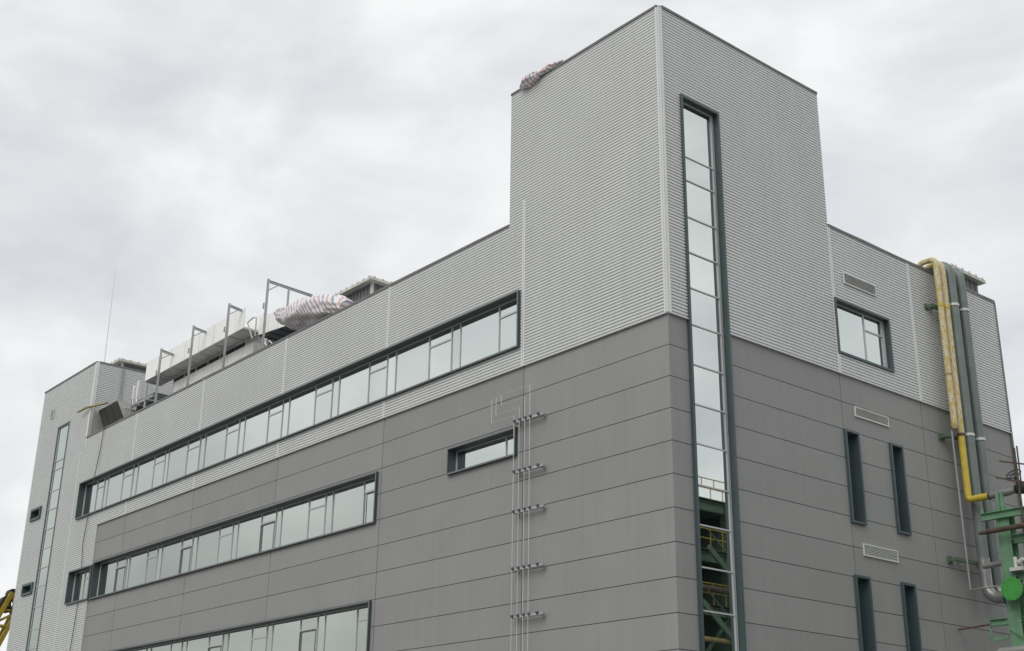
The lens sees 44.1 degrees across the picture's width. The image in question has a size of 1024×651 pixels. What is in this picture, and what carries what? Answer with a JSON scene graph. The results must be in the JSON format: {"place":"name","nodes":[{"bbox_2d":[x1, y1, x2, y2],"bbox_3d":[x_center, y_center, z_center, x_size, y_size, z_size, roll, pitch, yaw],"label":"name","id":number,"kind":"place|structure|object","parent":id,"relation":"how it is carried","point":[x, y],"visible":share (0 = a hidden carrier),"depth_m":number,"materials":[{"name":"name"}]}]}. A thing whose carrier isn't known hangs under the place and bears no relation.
{"place":"outdoors","nodes":[
{"label":"outdoors","id":0,"kind":"place"},
{"bbox_2d":[222,339,275,356],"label":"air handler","id":1,"kind":"object","parent":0,"point":[237,348],"depth_m":67.75,"materials":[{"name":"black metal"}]},
{"bbox_2d":[0,0,1023,650],"label":"sky","id":2,"kind":"structure","parent":0,"point":[202,153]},
{"label":"ground","id":3,"kind":"structure","parent":0,"visible":0},
{"bbox_2d":[0,589,14,646],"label":"mobile crane","id":4,"kind":"object","parent":3,"relation":"on","point":[7,599],"visible":0.62,"depth_m":81.47,"materials":[{"name":"yellow metal"}]},
{"bbox_2d":[6,5,1023,650],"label":"office building","id":5,"kind":"structure","parent":3,"relation":"on","point":[690,315],"depth_m":44.27,"materials":[{"name":"silver metal"}]},
{"bbox_2d":[20,582,34,596],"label":"window","id":6,"kind":"structure","parent":5,"relation":"in","point":[27,589],"depth_m":75.30,"materials":[{"name":"clear glass"}]},
{"bbox_2d":[29,506,41,521],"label":"window","id":7,"kind":"structure","parent":5,"relation":"in","point":[35,514],"depth_m":77.31,"materials":[{"name":"clear glass"}]},
{"bbox_2d":[25,421,69,650],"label":"window","id":8,"kind":"structure","parent":5,"relation":"in","point":[43,568],"depth_m":74.75,"materials":[{"name":"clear glass"}]},
{"bbox_2d":[64,564,92,604],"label":"window","id":9,"kind":"structure","parent":5,"relation":"in","point":[73,582],"depth_m":69.81,"materials":[{"name":"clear glass"}]},
{"bbox_2d":[70,426,105,649],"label":"hanging cable","id":10,"kind":"object","parent":5,"relation":"hanging from","point":[84,536],"visible":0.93,"depth_m":70.08,"materials":[{"name":"black rubber"}]},
{"bbox_2d":[77,402,107,412],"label":"ochre pole","id":11,"kind":"object","parent":5,"relation":"attached to","point":[87,407],"visible":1,"depth_m":74.12,"materials":[{"name":"yellow metal"}]},
{"bbox_2d":[104,269,115,361],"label":"lightning rod","id":12,"kind":"object","parent":5,"relation":"on","point":[109,321],"visible":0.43,"depth_m":78.39,"materials":[{"name":"metal"}]},
{"bbox_2d":[99,401,136,427],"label":"exhaust hood","id":13,"kind":"object","parent":5,"relation":"on","point":[115,411],"visible":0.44,"depth_m":72.63,"materials":[{"name":"grey metal"}]},
{"bbox_2d":[119,369,124,400],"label":"drain pipe","id":14,"kind":"object","parent":5,"relation":"attached to","point":[121,388],"visible":0.79,"depth_m":75.83,"materials":[{"name":"grey metal"}]},
{"bbox_2d":[125,382,157,414],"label":"equipment frame","id":15,"kind":"object","parent":5,"relation":"on","point":[138,403],"visible":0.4,"depth_m":71.31,"materials":[{"name":"metal"}]},
{"bbox_2d":[132,385,135,404],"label":"roof aerial","id":16,"kind":"object","parent":15,"relation":"on","point":[134,392],"visible":1,"depth_m":71.95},
{"bbox_2d":[136,380,139,402],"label":"roof aerial","id":17,"kind":"object","parent":15,"relation":"on","point":[138,388],"visible":1,"depth_m":71.64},
{"bbox_2d":[136,392,167,410],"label":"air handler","id":18,"kind":"object","parent":5,"relation":"on","point":[160,396],"visible":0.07,"depth_m":71.27,"materials":[{"name":"grey metal"}]},
{"bbox_2d":[154,348,173,401],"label":"duct post","id":19,"kind":"object","parent":5,"relation":"on","point":[159,366],"visible":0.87,"depth_m":69.54,"materials":[{"name":"metal"}]},
{"bbox_2d":[145,308,263,385],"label":"air duct","id":20,"kind":"object","parent":19,"relation":"hanging from","point":[208,346],"visible":0.84,"depth_m":68.12,"materials":[{"name":"white metal"}]},
{"bbox_2d":[186,325,206,385],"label":"duct post","id":21,"kind":"object","parent":5,"relation":"on","point":[194,328],"visible":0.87,"depth_m":66.85,"materials":[{"name":"metal"}]},
{"bbox_2d":[172,354,221,390],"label":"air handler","id":22,"kind":"object","parent":5,"relation":"on","point":[199,367],"depth_m":70.97,"materials":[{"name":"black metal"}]},
{"bbox_2d":[222,303,242,367],"bbox_3d":[-14.193,1.333,63.847,1.008,5.090,0.100,17,-26,-37],"label":"duct post","id":23,"kind":"object","parent":5,"relation":"on","point":[227,326],"visible":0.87,"depth_m":64.04,"materials":[{"name":"metal"}]},
{"bbox_2d":[89,471,378,599],"bbox_3d":[-13.753,10.184,58.368,0.456,2.000,26.980,17,-26,-37],"label":"window","id":24,"kind":"structure","parent":5,"relation":"in","point":[350,504],"depth_m":56.47,"materials":[{"name":"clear glass"}]},
{"bbox_2d":[110,600,371,650],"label":"window","id":25,"kind":"structure","parent":5,"relation":"in","point":[344,627],"depth_m":51.43,"materials":[{"name":"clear glass"}]},
{"bbox_2d":[247,317,256,338],"bbox_3d":[-13.143,0.157,63.932,0.170,1.153,1.120,17,-26,-37],"label":"bent pipe","id":26,"kind":"object","parent":5,"relation":"attached to","point":[255,326],"visible":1,"depth_m":63.82,"materials":[{"name":"metal"}]},
{"bbox_2d":[245,335,266,348],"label":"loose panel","id":27,"kind":"object","parent":5,"relation":"on","point":[257,338],"visible":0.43,"depth_m":65.75,"materials":[{"name":"grey metal"}]},
{"bbox_2d":[258,312,296,340],"bbox_3d":[-10.420,-0.081,63.045,2.248,1.752,5.506,16,-26,-34],"label":"air duct","id":28,"kind":"object","parent":5,"relation":"attached to","point":[275,330],"visible":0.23,"depth_m":63.58,"materials":[{"name":"white metal"}]},
{"bbox_2d":[261,278,312,347],"bbox_3d":[-11.026,0.436,61.541,2.683,5.210,0.100,17,-26,-37],"label":"duct post","id":29,"kind":"object","parent":5,"relation":"on","point":[269,281],"visible":0.79,"depth_m":61.71,"materials":[{"name":"metal"}]},
{"bbox_2d":[75,290,521,519],"bbox_3d":[-12.128,4.925,58.265,0.436,2.120,38.880,17,-26,-37],"label":"window","id":30,"kind":"structure","parent":5,"relation":"in","point":[490,330],"depth_m":53.78,"materials":[{"name":"clear glass"}]},
{"bbox_2d":[274,294,352,329],"bbox_3d":[-9.132,-0.569,57.306,1.925,2.113,6.480,17,-26,-37],"label":"tarpaulin bundle","id":31,"kind":"object","parent":5,"relation":"on","point":[300,313],"visible":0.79,"depth_m":55.89,"materials":[{"name":"white plastic"}]},
{"bbox_2d":[446,427,517,475],"bbox_3d":[-0.956,4.444,44.234,0.456,0.990,3.810,17,-26,-37],"label":"window","id":32,"kind":"structure","parent":5,"relation":"in","point":[497,446],"depth_m":44.49,"materials":[{"name":"clear glass"}]},
{"bbox_2d":[491,399,513,622],"bbox_3d":[-0.315,9.446,41.027,0.268,14.997,1.220,17,-26,-37],"label":"wall conduit","id":33,"kind":"object","parent":5,"relation":"attached to","point":[512,509],"depth_m":41.64,"materials":[{"name":"grey metal"}]},
{"bbox_2d":[496,398,519,650],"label":"wall conduit","id":34,"kind":"object","parent":5,"relation":"attached to","point":[518,507],"depth_m":41.56,"materials":[{"name":"grey metal"}]},
{"bbox_2d":[501,396,524,650],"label":"conduit","id":35,"kind":"object","parent":5,"relation":"attached to","point":[523,513],"depth_m":41.18,"materials":[{"name":"grey metal"}]},
{"bbox_2d":[506,385,529,650],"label":"wall conduit","id":36,"kind":"object","parent":5,"relation":"attached to","point":[528,520],"depth_m":40.91,"materials":[{"name":"grey metal"}]},
{"bbox_2d":[510,611,544,619],"bbox_3d":[0.497,9.170,40.066,0.288,0.130,1.530,17,-26,-37],"label":"conduit bracket","id":37,"kind":"object","parent":5,"relation":"attached to","point":[518,616],"visible":1,"depth_m":40.00,"materials":[{"name":"metal"}]},
{"bbox_2d":[511,562,544,571],"bbox_3d":[0.517,7.750,40.607,0.288,0.130,1.530,17,-26,-37],"label":"conduit bracket","id":38,"kind":"object","parent":5,"relation":"attached to","point":[524,567],"visible":1,"depth_m":40.59,"materials":[{"name":"metal"}]},
{"bbox_2d":[511,504,544,514],"bbox_3d":[0.542,5.993,41.276,0.288,0.130,1.530,17,-26,-37],"label":"conduit bracket","id":39,"kind":"object","parent":5,"relation":"attached to","point":[529,508],"visible":1,"depth_m":41.23,"materials":[{"name":"metal"}]},
{"bbox_2d":[512,463,545,474],"bbox_3d":[0.560,4.731,41.757,0.288,0.130,1.530,17,-26,-37],"label":"conduit bracket","id":40,"kind":"object","parent":5,"relation":"attached to","point":[524,469],"visible":1,"depth_m":41.71,"materials":[{"name":"metal"}]},
{"bbox_2d":[513,412,545,424],"bbox_3d":[0.584,3.096,42.380,0.288,0.130,1.530,17,-26,-37],"label":"conduit bracket","id":41,"kind":"object","parent":5,"relation":"attached to","point":[539,414],"visible":1,"depth_m":42.27,"materials":[{"name":"metal"}]},
{"bbox_2d":[519,60,562,89],"bbox_3d":[1.072,-9.255,46.760,2.216,0.495,0.515,-17,-27,39],"label":"tarpaulin bundle","id":42,"kind":"object","parent":5,"relation":"on","point":[529,80],"visible":1,"depth_m":46.77,"materials":[{"name":"white plastic"}]},
{"bbox_2d":[679,94,746,650],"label":"window","id":43,"kind":"structure","parent":5,"relation":"in","point":[720,591],"depth_m":39.12,"materials":[{"name":"clear glass"}]},
{"bbox_2d":[843,428,866,525],"bbox_3d":[11.466,5.136,42.744,0.790,3.210,0.390,17,-26,-37],"label":"window","id":44,"kind":"structure","parent":5,"relation":"in","point":[856,493],"depth_m":42.80,"materials":[{"name":"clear glass"}]},
{"bbox_2d":[834,297,894,372],"bbox_3d":[12.534,0.384,45.357,3.280,2.080,0.300,17,-26,-37],"label":"window","id":45,"kind":"structure","parent":5,"relation":"in","point":[863,335],"depth_m":45.58,"materials":[{"name":"clear glass"}]},
{"bbox_2d":[853,574,876,650],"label":"window","id":46,"kind":"structure","parent":5,"relation":"in","point":[862,584],"depth_m":41.14,"materials":[{"name":"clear glass"}]},
{"bbox_2d":[888,442,911,535],"bbox_3d":[13.458,5.742,44.301,0.750,3.200,0.390,17,-26,-37],"label":"window","id":47,"kind":"structure","parent":5,"relation":"in","point":[896,452],"depth_m":44.33,"materials":[{"name":"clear glass"}]},
{"bbox_2d":[900,582,921,650],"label":"window","id":48,"kind":"structure","parent":5,"relation":"in","point":[909,602],"depth_m":42.73,"materials":[{"name":"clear glass"}]},
{"bbox_2d":[924,303,937,310],"bbox_3d":[16.850,-0.469,49.248,2.470,0.240,0.338,17,-26,-37],"label":"pipe bracket","id":49,"kind":"object","parent":5,"relation":"attached to","point":[930,306],"visible":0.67,"depth_m":48.59,"materials":[{"name":"green metal"}]},
{"bbox_2d":[917,257,958,428],"bbox_3d":[16.073,0.658,48.323,1.229,6.975,0.297,-17,-27,39],"label":"yellow pipe","id":50,"kind":"object","parent":5,"relation":"attached to","point":[954,424],"visible":0.93,"depth_m":47.96,"materials":[{"name":"yellow metal"}]},
{"bbox_2d":[938,433,957,440],"bbox_3d":[16.800,4.340,47.433,2.420,0.240,0.338,17,-26,-37],"label":"pipe bracket","id":51,"kind":"object","parent":5,"relation":"attached to","point":[941,436],"visible":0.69,"depth_m":46.80,"materials":[{"name":"green metal"}]},
{"bbox_2d":[924,262,1006,605],"bbox_3d":[18.968,2.961,45.318,0.720,13.610,8.100,17,-26,-37],"label":"steel pipe","id":52,"kind":"object","parent":51,"relation":"attached to","point":[993,595],"visible":0.62,"depth_m":47.02,"materials":[{"name":"silver metal"}]},
{"bbox_2d":[951,430,996,589],"bbox_3d":[16.604,6.529,45.564,0.989,5.867,0.119,-17,-27,38],"label":"thin pipe","id":53,"kind":"object","parent":51,"relation":"attached to","point":[962,518],"visible":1,"depth_m":45.68,"materials":[{"name":"grey metal"}]},
{"bbox_2d":[953,267,1001,591],"bbox_3d":[17.641,3.766,47.939,0.424,13.195,2.200,17,-26,-37],"label":"steel pipe","id":54,"kind":"object","parent":51,"relation":"attached to","point":[980,440],"visible":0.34,"depth_m":47.88,"materials":[{"name":"silver metal"}]},
{"bbox_2d":[947,556,977,567],"bbox_3d":[16.623,8.602,45.706,2.720,0.240,0.338,17,-26,-37],"label":"pipe bracket","id":55,"kind":"object","parent":5,"relation":"attached to","point":[950,559],"visible":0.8,"depth_m":45.03,"materials":[{"name":"green metal"}]},
{"bbox_2d":[925,261,1014,502],"bbox_3d":[16.952,1.838,47.466,0.300,9.686,2.995,17,-26,-37],"label":"yellow pipe","id":56,"kind":"object","parent":5,"relation":"attached to","point":[969,497],"visible":0.84,"depth_m":47.18,"materials":[{"name":"metal"}]},
{"bbox_2d":[1006,446,1023,493],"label":"gate valve","id":57,"kind":"object","parent":56,"relation":"attached to","point":[1015,486],"visible":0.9,"depth_m":44.50,"materials":[{"name":"metal"}]},
{"bbox_2d":[980,491,1023,646],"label":"pipe rack","id":58,"kind":"object","parent":3,"relation":"on","point":[1010,540],"visible":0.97,"depth_m":43.46,"materials":[{"name":"green metal"}]},
{"bbox_2d":[958,624,990,630],"bbox_3d":[15.999,10.434,43.781,0.050,0.110,1.306,15,-25,-33],"label":"strut","id":59,"kind":"object","parent":58,"relation":"attached to","point":[984,625],"visible":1,"depth_m":43.76,"materials":[{"name":"metal"}]},
{"bbox_2d":[982,560,1001,568],"bbox_3d":[16.947,8.397,44.467,0.200,0.225,0.857,17,-26,-37],"label":"rack pipe","id":60,"kind":"object","parent":58,"relation":"attached to","point":[991,564],"visible":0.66,"depth_m":44.46,"materials":[{"name":"silver metal"}]},
{"bbox_2d":[978,523,1023,534],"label":"rusty pipe","id":61,"kind":"object","parent":58,"relation":"attached to","point":[1004,528],"visible":1,"depth_m":43.47,"materials":[{"name":"metal"}]},
{"bbox_2d":[997,645,1023,650],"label":"rack pipe","id":62,"kind":"object","parent":58,"relation":"attached to","point":[1017,648],"visible":1,"depth_m":42.38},
{"bbox_2d":[1001,577,1023,600],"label":"blind flange","id":63,"kind":"object","parent":58,"relation":"attached to","point":[1012,588],"visible":1,"depth_m":42.65,"materials":[{"name":"metal"}]},
{"bbox_2d":[1009,557,1023,571],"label":"silver fitting","id":64,"kind":"object","parent":58,"relation":"on","point":[1016,567],"visible":1,"depth_m":43.01,"materials":[{"name":"silver metal"}]},
{"bbox_2d":[1013,448,1023,531],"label":"rusty riser","id":65,"kind":"object","parent":3,"relation":"on","point":[1018,483],"visible":1,"depth_m":43.67,"materials":[{"name":"metal"}]},
{"bbox_2d":[996,460,1023,482],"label":"scaffold tube","id":66,"kind":"object","parent":65,"relation":"attached to","point":[1010,479],"visible":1,"depth_m":43.79,"materials":[{"name":"metal"}]}
]}

